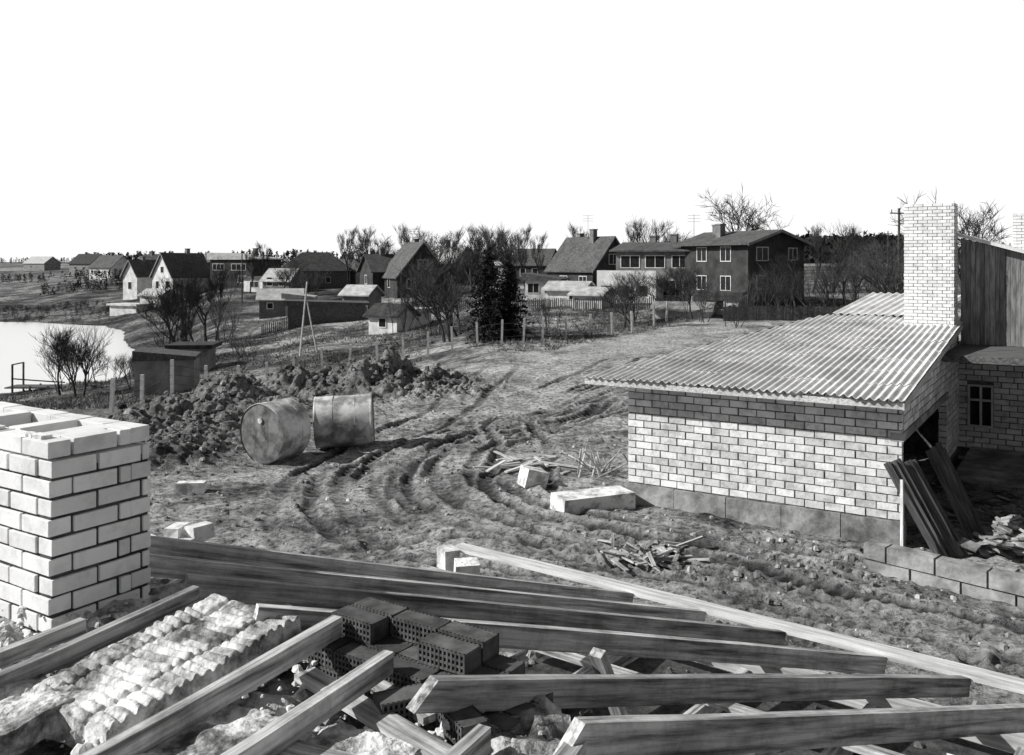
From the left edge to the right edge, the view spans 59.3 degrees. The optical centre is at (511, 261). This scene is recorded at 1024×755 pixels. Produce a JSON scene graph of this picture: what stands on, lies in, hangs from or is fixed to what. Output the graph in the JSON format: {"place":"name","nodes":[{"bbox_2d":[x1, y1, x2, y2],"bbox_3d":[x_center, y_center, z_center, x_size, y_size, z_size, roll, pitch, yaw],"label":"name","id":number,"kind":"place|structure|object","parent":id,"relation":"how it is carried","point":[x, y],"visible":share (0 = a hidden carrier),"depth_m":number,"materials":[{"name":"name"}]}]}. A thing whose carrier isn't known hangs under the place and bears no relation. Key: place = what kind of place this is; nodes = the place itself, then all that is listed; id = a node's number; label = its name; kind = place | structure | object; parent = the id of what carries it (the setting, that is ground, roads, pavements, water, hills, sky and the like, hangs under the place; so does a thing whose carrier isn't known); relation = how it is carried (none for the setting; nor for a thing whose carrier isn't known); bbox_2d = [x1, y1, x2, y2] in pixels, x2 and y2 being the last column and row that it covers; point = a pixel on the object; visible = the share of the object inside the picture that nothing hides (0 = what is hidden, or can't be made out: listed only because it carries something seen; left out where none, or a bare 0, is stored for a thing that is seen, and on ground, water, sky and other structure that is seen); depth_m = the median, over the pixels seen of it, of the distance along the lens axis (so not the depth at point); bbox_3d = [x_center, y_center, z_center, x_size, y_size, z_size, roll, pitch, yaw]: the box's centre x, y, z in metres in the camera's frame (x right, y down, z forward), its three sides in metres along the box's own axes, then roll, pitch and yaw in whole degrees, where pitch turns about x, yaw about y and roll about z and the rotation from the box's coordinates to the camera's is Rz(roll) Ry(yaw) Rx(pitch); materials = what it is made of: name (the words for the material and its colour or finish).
{"place":"outdoors","nodes":[
{"label":"outdoors","id":0,"kind":"place"},
{"bbox_2d":[0,322,134,392],"bbox_3d":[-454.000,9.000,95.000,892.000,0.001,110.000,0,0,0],"label":"lake water","id":1,"kind":"structure","parent":0,"point":[18,342],"depth_m":90.50,"materials":[{"name":"white liquid"}]},
{"bbox_2d":[0,262,1023,753],"bbox_3d":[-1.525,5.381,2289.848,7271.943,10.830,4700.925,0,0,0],"label":"ground","id":2,"kind":"structure","parent":0,"point":[558,390],"depth_m":24.58,"materials":[{"name":"grey soil"}]},
{"bbox_2d":[4,362,74,392],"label":"wooden jetty","id":3,"kind":"object","parent":2,"relation":"on","point":[23,386],"visible":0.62,"depth_m":61.69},
{"bbox_2d":[22,256,61,270],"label":"distant farmhouse","id":4,"kind":"object","parent":2,"relation":"on","point":[38,263],"visible":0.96,"depth_m":416.87,"materials":[{"name":"grey paint"}]},
{"bbox_2d":[0,300,109,322],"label":"lakeside reeds","id":5,"kind":"object","parent":2,"relation":"on","point":[49,313],"visible":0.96,"depth_m":143.56,"materials":[{"name":"grey plant"}]},
{"bbox_2d":[32,322,114,396],"bbox_3d":[-26.825,6.058,55.170,4.772,4.925,3.662,0,0,19],"label":"bare tree","id":6,"kind":"object","parent":2,"relation":"on","point":[78,356],"visible":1,"depth_m":55.14,"materials":[{"name":"black plant"}]},
{"bbox_2d":[40,314,116,386],"bbox_3d":[-29.846,6.062,62.391,5.055,5.113,3.974,0,0,-16],"label":"bare shrub","id":7,"kind":"object","parent":2,"relation":"on","point":[91,336],"visible":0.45,"depth_m":61.82,"materials":[{"name":"black plant"}]},
{"bbox_2d":[39,274,122,295],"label":"hedge row","id":8,"kind":"object","parent":2,"relation":"on","point":[78,284],"visible":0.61,"depth_m":187.56,"materials":[{"name":"black plant"}]},
{"bbox_2d":[68,254,101,274],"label":"distant farmhouse","id":9,"kind":"object","parent":2,"relation":"on","point":[78,262],"visible":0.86,"depth_m":297.38,"materials":[{"name":"grey paint"}]},
{"bbox_2d":[88,252,127,279],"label":"distant farmhouse","id":10,"kind":"object","parent":2,"relation":"on","point":[106,263],"visible":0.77,"depth_m":237.58,"materials":[{"name":"white paint"}]},
{"bbox_2d":[120,256,155,299],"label":"white cottage","id":11,"kind":"structure","parent":2,"relation":"on","point":[135,274],"depth_m":152.09,"materials":[{"name":"paint"}]},
{"bbox_2d":[132,347,201,395],"bbox_3d":[-20.640,7.232,54.000,3.500,4.101,2.800,0,0,-12],"label":"boat shed","id":12,"kind":"object","parent":2,"relation":"on","point":[148,361],"visible":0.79,"depth_m":52.74,"materials":[{"name":"grey paint"}]},
{"bbox_2d":[132,272,205,341],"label":"bare tree","id":13,"kind":"object","parent":2,"relation":"on","point":[169,307],"visible":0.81,"depth_m":78.40,"materials":[{"name":"black plant"}]},
{"bbox_2d":[144,307,197,347],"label":"bare shrub","id":14,"kind":"object","parent":2,"relation":"on","point":[187,328],"visible":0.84,"depth_m":65.63,"materials":[{"name":"black plant"}]},
{"bbox_2d":[149,248,209,298],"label":"white cottage","id":15,"kind":"structure","parent":2,"relation":"on","point":[169,265],"depth_m":148.33,"materials":[{"name":"paint"}]},
{"bbox_2d":[151,521,214,541],"bbox_3d":[-6.683,5.678,17.987,1.346,0.596,1.649,0,0,27],"label":"silicate block pile","id":16,"kind":"object","parent":2,"relation":"on","point":[202,531],"visible":0.21,"depth_m":18.31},
{"bbox_2d":[176,277,204,340],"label":"bare tree","id":17,"kind":"object","parent":2,"relation":"on","point":[190,299],"visible":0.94,"depth_m":73.87,"materials":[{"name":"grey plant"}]},
{"bbox_2d":[175,480,206,494],"bbox_3d":[-8.302,5.839,23.296,0.727,0.314,0.349,0,0,-5],"label":"concrete block","id":18,"kind":"object","parent":2,"relation":"on","point":[197,487],"depth_m":23.14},
{"bbox_2d":[165,341,221,371],"bbox_3d":[-21.907,7.335,62.000,3.100,3.480,2.900,0,0,-5],"label":"boat shed","id":19,"kind":"object","parent":2,"relation":"on","point":[207,349],"visible":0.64,"depth_m":61.01,"materials":[{"name":"grey paint"}]},
{"bbox_2d":[169,269,222,340],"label":"bare tree","id":20,"kind":"object","parent":2,"relation":"on","point":[211,296],"visible":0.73,"depth_m":79.74,"materials":[{"name":"black plant"}]},
{"bbox_2d":[204,292,247,343],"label":"bare shrub","id":21,"kind":"object","parent":2,"relation":"on","point":[218,313],"visible":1,"depth_m":75.96,"materials":[{"name":"black plant"}]},
{"bbox_2d":[210,260,280,288],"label":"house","id":22,"kind":"structure","parent":2,"relation":"on","point":[271,263],"depth_m":146.97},
{"bbox_2d":[240,398,310,463],"bbox_3d":[-7.258,5.164,27.585,1.841,1.866,1.286,0,0,29],"label":"steel tank","id":23,"kind":"object","parent":2,"relation":"on","point":[277,430],"visible":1,"depth_m":27.14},
{"bbox_2d":[255,288,304,318],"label":"timber shed","id":24,"kind":"structure","parent":2,"relation":"on","point":[271,302],"depth_m":94.48,"materials":[{"name":"grey wood"}]},
{"bbox_2d":[259,268,306,287],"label":"cottage","id":25,"kind":"structure","parent":2,"relation":"on","point":[266,280],"depth_m":126.61,"materials":[{"name":"paint"}]},
{"bbox_2d":[271,256,312,287],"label":"bare tree","id":26,"kind":"object","parent":2,"relation":"on","point":[293,264],"visible":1,"depth_m":116.92,"materials":[{"name":"grey plant"}]},
{"bbox_2d":[281,252,352,289],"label":"dark barn","id":27,"kind":"structure","parent":2,"relation":"on","point":[323,262],"depth_m":132.10,"materials":[{"name":"grey wood"}]},
{"bbox_2d":[106,341,533,476],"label":"soil clods","id":28,"kind":"object","parent":2,"relation":"on","point":[202,414],"visible":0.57,"depth_m":35.53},
{"bbox_2d":[284,299,369,329],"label":"long low shed","id":29,"kind":"structure","parent":2,"relation":"on","point":[324,311],"depth_m":82.36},
{"bbox_2d":[313,393,374,448],"bbox_3d":[-5.466,5.159,29.298,1.962,1.768,1.680,0,0,-7],"label":"steel tank","id":30,"kind":"object","parent":2,"relation":"on","point":[343,420],"visible":1,"depth_m":28.61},
{"bbox_2d":[338,284,385,309],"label":"timber shed","id":31,"kind":"structure","parent":2,"relation":"on","point":[371,294],"depth_m":95.13,"materials":[{"name":"paint"}]},
{"bbox_2d":[360,259,383,295],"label":"walls","id":32,"kind":"structure","parent":2,"relation":"on","point":[374,279],"depth_m":113.71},
{"bbox_2d":[356,254,395,272],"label":"roof","id":33,"kind":"structure","parent":32,"relation":"on","point":[377,263],"depth_m":114.40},
{"bbox_2d":[362,303,420,334],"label":"white outbuilding","id":34,"kind":"structure","parent":2,"relation":"on","point":[378,315],"depth_m":71.22,"materials":[{"name":"paint"}]},
{"bbox_2d":[109,297,692,413],"bbox_3d":[-4.242,4.844,54.574,10.604,4.544,44.254,0,0,43],"label":"wire fence","id":35,"kind":"object","parent":2,"relation":"on","point":[112,391],"visible":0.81,"depth_m":53.94,"materials":[{"name":"wood"}]},
{"bbox_2d":[383,244,444,297],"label":"walls","id":36,"kind":"structure","parent":2,"relation":"on","point":[423,250],"depth_m":108.63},
{"bbox_2d":[381,242,436,278],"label":"roof","id":37,"kind":"structure","parent":36,"relation":"on","point":[403,255],"depth_m":110.90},
{"bbox_2d":[391,254,479,341],"bbox_3d":[-5.135,2.380,58.549,5.594,6.157,7.290,0,0,-20],"label":"bare tree","id":38,"kind":"object","parent":2,"relation":"on","point":[425,290],"visible":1,"depth_m":58.22,"materials":[{"name":"black plant"}]},
{"bbox_2d":[421,250,467,332],"bbox_3d":[-4.782,2.091,62.643,3.091,6.359,4.212,0,0,-29],"label":"bare tree","id":39,"kind":"object","parent":2,"relation":"on","point":[452,264],"visible":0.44,"depth_m":62.22,"materials":[{"name":"black plant"}]},
{"bbox_2d":[419,255,474,335],"bbox_3d":[-4.574,2.231,61.719,4.272,5.746,5.567,0,0,38],"label":"bare tree","id":40,"kind":"object","parent":2,"relation":"on","point":[457,315],"visible":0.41,"depth_m":61.68,"materials":[{"name":"black plant"}]},
{"bbox_2d":[0,287,960,409],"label":"dry grass","id":41,"kind":"structure","parent":2,"relation":"on","point":[63,404],"depth_m":60.82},
{"bbox_2d":[447,223,516,288],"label":"bare tree","id":42,"kind":"object","parent":2,"relation":"on","point":[469,249],"visible":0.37,"depth_m":119.52,"materials":[{"name":"black plant"}]},
{"bbox_2d":[460,247,517,343],"bbox_3d":[-1.315,2.332,57.060,4.221,6.707,4.387,0,0,0],"label":"spruce tree","id":43,"kind":"object","parent":2,"relation":"on","point":[488,312],"visible":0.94,"depth_m":56.72,"materials":[{"name":"black plant"}]},
{"bbox_2d":[480,229,528,291],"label":"bare tree","id":44,"kind":"object","parent":2,"relation":"on","point":[505,252],"visible":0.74,"depth_m":112.98,"materials":[{"name":"grey plant"}]},
{"bbox_2d":[0,578,1013,754],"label":"house under construction","id":45,"kind":"structure","parent":2,"relation":"on","point":[171,668],"depth_m":3.67,"materials":[{"name":"wood"}]},
{"bbox_2d":[0,402,150,634],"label":"brick chimney","id":46,"kind":"object","parent":45,"relation":"on","point":[75,534],"visible":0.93,"depth_m":4.69,"materials":[{"name":"brick"}]},
{"bbox_2d":[286,596,552,744],"bbox_3d":[-0.530,1.765,3.905,1.309,0.270,0.619,0,0,35],"label":"hollow brick stack","id":47,"kind":"object","parent":45,"relation":"on","point":[422,647],"visible":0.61,"depth_m":3.90,"materials":[{"name":"brick"}]},
{"bbox_2d":[148,536,1023,754],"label":"rafters","id":48,"kind":"object","parent":45,"relation":"on","point":[312,590],"visible":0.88,"depth_m":5.02,"materials":[{"name":"wood"}]},
{"bbox_2d":[426,543,1023,752],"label":"wall plate","id":49,"kind":"object","parent":45,"relation":"on","point":[1011,743],"depth_m":6.64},
{"bbox_2d":[437,544,479,574],"bbox_3d":[-0.499,2.881,8.548,0.264,0.209,0.698,0,0,-21],"label":"concrete offcut","id":50,"kind":"object","parent":49,"relation":"on","point":[448,558],"visible":0.71,"depth_m":8.63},
{"bbox_2d":[588,647,951,754],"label":"struts","id":51,"kind":"object","parent":45,"relation":"on","point":[600,661],"visible":0.32,"depth_m":4.96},
{"bbox_2d":[532,650,1023,754],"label":"ceiling joists","id":52,"kind":"object","parent":45,"relation":"on","point":[618,663],"visible":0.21,"depth_m":6.07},
{"bbox_2d":[481,258,534,340],"bbox_3d":[-0.114,2.672,57.882,3.818,5.862,3.368,0,0,0],"label":"spruce tree","id":53,"kind":"object","parent":2,"relation":"on","point":[514,308],"visible":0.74,"depth_m":57.70,"materials":[{"name":"black plant"}]},
{"bbox_2d":[261,296,754,334],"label":"garden fence","id":54,"kind":"object","parent":2,"relation":"on","point":[565,307],"visible":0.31,"depth_m":79.52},
{"bbox_2d":[473,451,577,473],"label":"scattered planks","id":55,"kind":"object","parent":2,"relation":"on","point":[504,464],"visible":0.91,"depth_m":25.89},
{"bbox_2d":[517,465,549,488],"bbox_3d":[0.558,5.738,23.899,0.718,0.630,0.618,0,0,-20],"label":"concrete block","id":56,"kind":"object","parent":2,"relation":"on","point":[529,476],"depth_m":23.66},
{"bbox_2d":[521,272,569,299],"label":"house veranda","id":57,"kind":"object","parent":2,"relation":"on","point":[535,283],"visible":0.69,"depth_m":94.20,"materials":[{"name":"white paint"}]},
{"bbox_2d":[541,281,595,306],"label":"white garden shed","id":58,"kind":"structure","parent":2,"relation":"on","point":[552,289],"depth_m":83.04,"materials":[{"name":"paint"}]},
{"bbox_2d":[548,240,617,286],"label":"walls","id":59,"kind":"structure","parent":2,"relation":"on","point":[602,265],"depth_m":99.61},
{"bbox_2d":[544,236,618,272],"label":"roof","id":60,"kind":"structure","parent":59,"relation":"on","point":[579,254],"depth_m":101.65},
{"bbox_2d":[146,390,1023,704],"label":"mud clods","id":61,"kind":"object","parent":2,"relation":"on","point":[860,574],"visible":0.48,"depth_m":18.62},
{"bbox_2d":[567,286,614,308],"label":"white garden shed","id":62,"kind":"structure","parent":2,"relation":"on","point":[582,292],"depth_m":78.96,"materials":[{"name":"paint"}]},
{"bbox_2d":[550,485,635,514],"bbox_3d":[1.953,5.799,21.799,1.922,0.429,0.820,0,0,-22],"label":"concrete slab","id":63,"kind":"object","parent":2,"relation":"on","point":[575,502],"depth_m":21.56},
{"bbox_2d":[562,443,627,477],"bbox_3d":[2.454,5.532,24.982,2.264,0.964,1.492,0,0,23],"label":"brush pile","id":64,"kind":"object","parent":2,"relation":"on","point":[605,467],"visible":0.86,"depth_m":24.89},
{"bbox_2d":[595,270,647,323],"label":"bare tree","id":65,"kind":"object","parent":2,"relation":"on","point":[611,291],"visible":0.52,"depth_m":65.83,"materials":[{"name":"black plant"}]},
{"bbox_2d":[597,270,663,302],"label":"white balcony block","id":66,"kind":"structure","parent":2,"relation":"on","point":[605,276],"depth_m":81.67,"materials":[{"name":"paint"}]},
{"bbox_2d":[611,269,653,329],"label":"bare tree","id":67,"kind":"object","parent":2,"relation":"on","point":[631,289],"visible":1,"depth_m":61.82,"materials":[{"name":"grey plant"}]},
{"bbox_2d":[616,251,684,300],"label":"walls","id":68,"kind":"structure","parent":2,"relation":"on","point":[667,260],"depth_m":82.75,"materials":[{"name":"paint"}]},
{"bbox_2d":[609,242,690,251],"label":"roof","id":69,"kind":"structure","parent":68,"relation":"on","point":[645,247],"depth_m":84.06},
{"bbox_2d":[621,256,684,295],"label":"window panes","id":70,"kind":"object","parent":68,"relation":"in","point":[633,261],"visible":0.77,"depth_m":82.82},
{"bbox_2d":[594,532,709,571],"bbox_3d":[2.807,5.806,18.060,2.341,0.460,1.976,0,0,0],"label":"scrap timber heap","id":71,"kind":"object","parent":2,"relation":"on","point":[651,558],"visible":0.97,"depth_m":17.81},
{"bbox_2d":[629,218,692,241],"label":"bare tree","id":72,"kind":"object","parent":2,"relation":"on","point":[663,234],"visible":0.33,"depth_m":106.26,"materials":[{"name":"grey plant"}]},
{"bbox_2d":[641,262,698,300],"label":"bare tree","id":73,"kind":"object","parent":2,"relation":"on","point":[662,283],"visible":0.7,"depth_m":69.05,"materials":[{"name":"grey plant"}]},
{"bbox_2d":[649,301,717,318],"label":"garden greenhouse","id":74,"kind":"object","parent":2,"relation":"on","point":[695,309],"visible":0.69,"depth_m":67.14,"materials":[{"name":"glass"}]},
{"bbox_2d":[665,263,701,318],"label":"bare tree","id":75,"kind":"object","parent":2,"relation":"on","point":[682,276],"visible":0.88,"depth_m":65.94,"materials":[{"name":"grey plant"}]},
{"bbox_2d":[675,273,729,322],"bbox_3d":[13.175,2.399,63.858,3.624,3.886,4.610,0,0,-27],"label":"bare shrub","id":76,"kind":"object","parent":2,"relation":"on","point":[704,296],"visible":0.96,"depth_m":63.57,"materials":[{"name":"grey plant"}]},
{"bbox_2d":[685,290,747,314],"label":"white annex","id":77,"kind":"object","parent":2,"relation":"on","point":[721,299],"visible":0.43,"depth_m":68.44,"materials":[{"name":"paint"}]},
{"bbox_2d":[681,233,803,306],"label":"walls","id":78,"kind":"structure","parent":2,"relation":"on","point":[743,257],"depth_m":76.59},
{"bbox_2d":[672,229,811,245],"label":"roof","id":79,"kind":"structure","parent":78,"relation":"on","point":[728,238],"depth_m":78.19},
{"bbox_2d":[697,247,796,289],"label":"window panes","id":80,"kind":"object","parent":78,"relation":"in","point":[759,253],"visible":0.66,"depth_m":77.11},
{"bbox_2d":[696,187,793,231],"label":"bare tree","id":81,"kind":"object","parent":2,"relation":"on","point":[748,225],"visible":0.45,"depth_m":91.97,"materials":[{"name":"grey plant"}]},
{"bbox_2d":[731,268,793,306],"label":"bare shrub","id":82,"kind":"object","parent":2,"relation":"on","point":[756,288],"visible":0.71,"depth_m":65.71,"materials":[{"name":"black plant"}]},
{"bbox_2d":[581,292,963,546],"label":"block garage","id":83,"kind":"structure","parent":2,"relation":"on","point":[810,425],"depth_m":21.04,"materials":[{"name":"brick"}]},
{"bbox_2d":[904,204,956,325],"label":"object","id":84,"kind":"object","parent":83,"relation":"on","point":[929,263],"visible":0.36,"depth_m":26.43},
{"bbox_2d":[904,203,957,333],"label":"bricks","id":85,"kind":"object","parent":84,"relation":"on","point":[924,258],"visible":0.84,"depth_m":26.40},
{"bbox_2d":[748,264,807,320],"bbox_3d":[18.815,2.080,64.209,4.340,4.295,5.520,0,0,25],"label":"bare shrub","id":86,"kind":"object","parent":2,"relation":"on","point":[783,289],"visible":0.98,"depth_m":63.42,"materials":[{"name":"black plant"}]},
{"bbox_2d":[757,251,807,306],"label":"bare tree","id":87,"kind":"object","parent":2,"relation":"on","point":[778,267],"visible":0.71,"depth_m":67.93,"materials":[{"name":"black plant"}]},
{"bbox_2d":[723,305,902,320],"bbox_3d":[21.886,3.652,63.260,13.794,1.249,0.049,0,0,6],"label":"board fence","id":88,"kind":"object","parent":2,"relation":"on","point":[794,313],"visible":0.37,"depth_m":63.55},
{"bbox_2d":[786,261,852,306],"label":"bare shrub","id":89,"kind":"object","parent":2,"relation":"on","point":[824,288],"visible":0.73,"depth_m":69.77,"materials":[{"name":"grey plant"}]},
{"bbox_2d":[798,244,888,307],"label":"bare shrub","id":90,"kind":"object","parent":2,"relation":"on","point":[815,281],"visible":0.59,"depth_m":71.80,"materials":[{"name":"black plant"}]},
{"bbox_2d":[821,219,875,292],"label":"bare tree","id":91,"kind":"object","parent":2,"relation":"on","point":[850,240],"visible":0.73,"depth_m":94.56,"materials":[{"name":"grey plant"}]},
{"bbox_2d":[796,230,903,263],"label":"distant forest","id":92,"kind":"object","parent":2,"relation":"on","point":[810,254],"visible":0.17,"depth_m":411.85,"materials":[{"name":"black plant"}]},
{"bbox_2d":[817,240,892,305],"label":"bare tree","id":93,"kind":"object","parent":2,"relation":"on","point":[840,270],"visible":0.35,"depth_m":76.45,"materials":[{"name":"black plant"}]},
{"bbox_2d":[845,239,903,316],"bbox_3d":[25.081,1.181,61.153,5.086,6.157,6.627,0,0,15],"label":"bare tree","id":94,"kind":"object","parent":2,"relation":"on","point":[874,269],"visible":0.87,"depth_m":60.97,"materials":[{"name":"grey plant"}]},
{"bbox_2d":[883,458,968,557],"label":"leaning boards","id":95,"kind":"object","parent":2,"relation":"on","point":[931,520],"visible":0.94,"depth_m":18.47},
{"bbox_2d":[863,539,1023,608],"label":"blocks","id":96,"kind":"structure","parent":2,"relation":"on","point":[1000,579],"depth_m":16.28,"materials":[{"name":"concrete"}]},
{"bbox_2d":[891,190,1011,294],"bbox_3d":[29.624,-0.297,61.187,7.575,9.933,6.722,0,0,21],"label":"bare tree","id":97,"kind":"object","parent":2,"relation":"on","point":[968,223],"visible":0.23,"depth_m":59.41,"materials":[{"name":"grey plant"}]},
{"bbox_2d":[925,442,986,539],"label":"leaning boards","id":98,"kind":"object","parent":2,"relation":"on","point":[952,486],"visible":0.94,"depth_m":19.76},
{"bbox_2d":[940,473,1023,523],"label":"stacked timber","id":99,"kind":"object","parent":2,"relation":"on","point":[984,499],"visible":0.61,"depth_m":21.84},
{"bbox_2d":[956,446,1023,493],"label":"terrace slab","id":100,"kind":"structure","parent":2,"relation":"on","point":[988,469],"depth_m":24.51,"materials":[{"name":"concrete"}]},
{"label":"canopy","id":101,"kind":"object","parent":100,"relation":"on","visible":0},
{"bbox_2d":[970,241,1023,345],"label":"storey","id":102,"kind":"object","parent":101,"relation":"on","point":[989,293],"visible":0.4,"depth_m":26.55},
{"bbox_2d":[961,238,1023,346],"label":"cladding","id":103,"kind":"structure","parent":102,"relation":"attached to","point":[997,296],"depth_m":26.39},
{"bbox_2d":[957,515,1023,571],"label":"rubble pile","id":104,"kind":"object","parent":2,"relation":"on","point":[1006,539],"visible":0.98,"depth_m":18.14,"materials":[{"name":"stone"}]},
{"bbox_2d":[958,363,1023,454],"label":"wall","id":105,"kind":"structure","parent":2,"relation":"on","point":[963,450],"depth_m":27.29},
{"bbox_2d":[968,384,992,428],"bbox_3d":[14.317,4.400,27.504,0.700,1.300,0.110,0,0,33],"label":"window frame","id":106,"kind":"object","parent":105,"relation":"attached to","point":[980,400],"visible":1,"depth_m":27.45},
{"bbox_2d":[970,386,990,425],"bbox_3d":[14.363,4.400,27.576,0.700,1.300,0.020,0,0,33],"label":"window glass","id":107,"kind":"object","parent":106,"relation":"in","point":[975,409],"visible":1,"depth_m":27.59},
{"bbox_2d":[942,343,1023,365],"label":"canopy slab","id":108,"kind":"structure","parent":105,"relation":"attached to","point":[988,354],"depth_m":23.84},
{"bbox_2d":[958,341,1023,450],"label":"blocks","id":109,"kind":"structure","parent":105,"relation":"attached to","point":[1014,390],"depth_m":27.20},
{"bbox_2d":[0,0,1023,261],"label":"sky","id":110,"kind":"structure","parent":0,"point":[131,126],"materials":[{"name":"white"}]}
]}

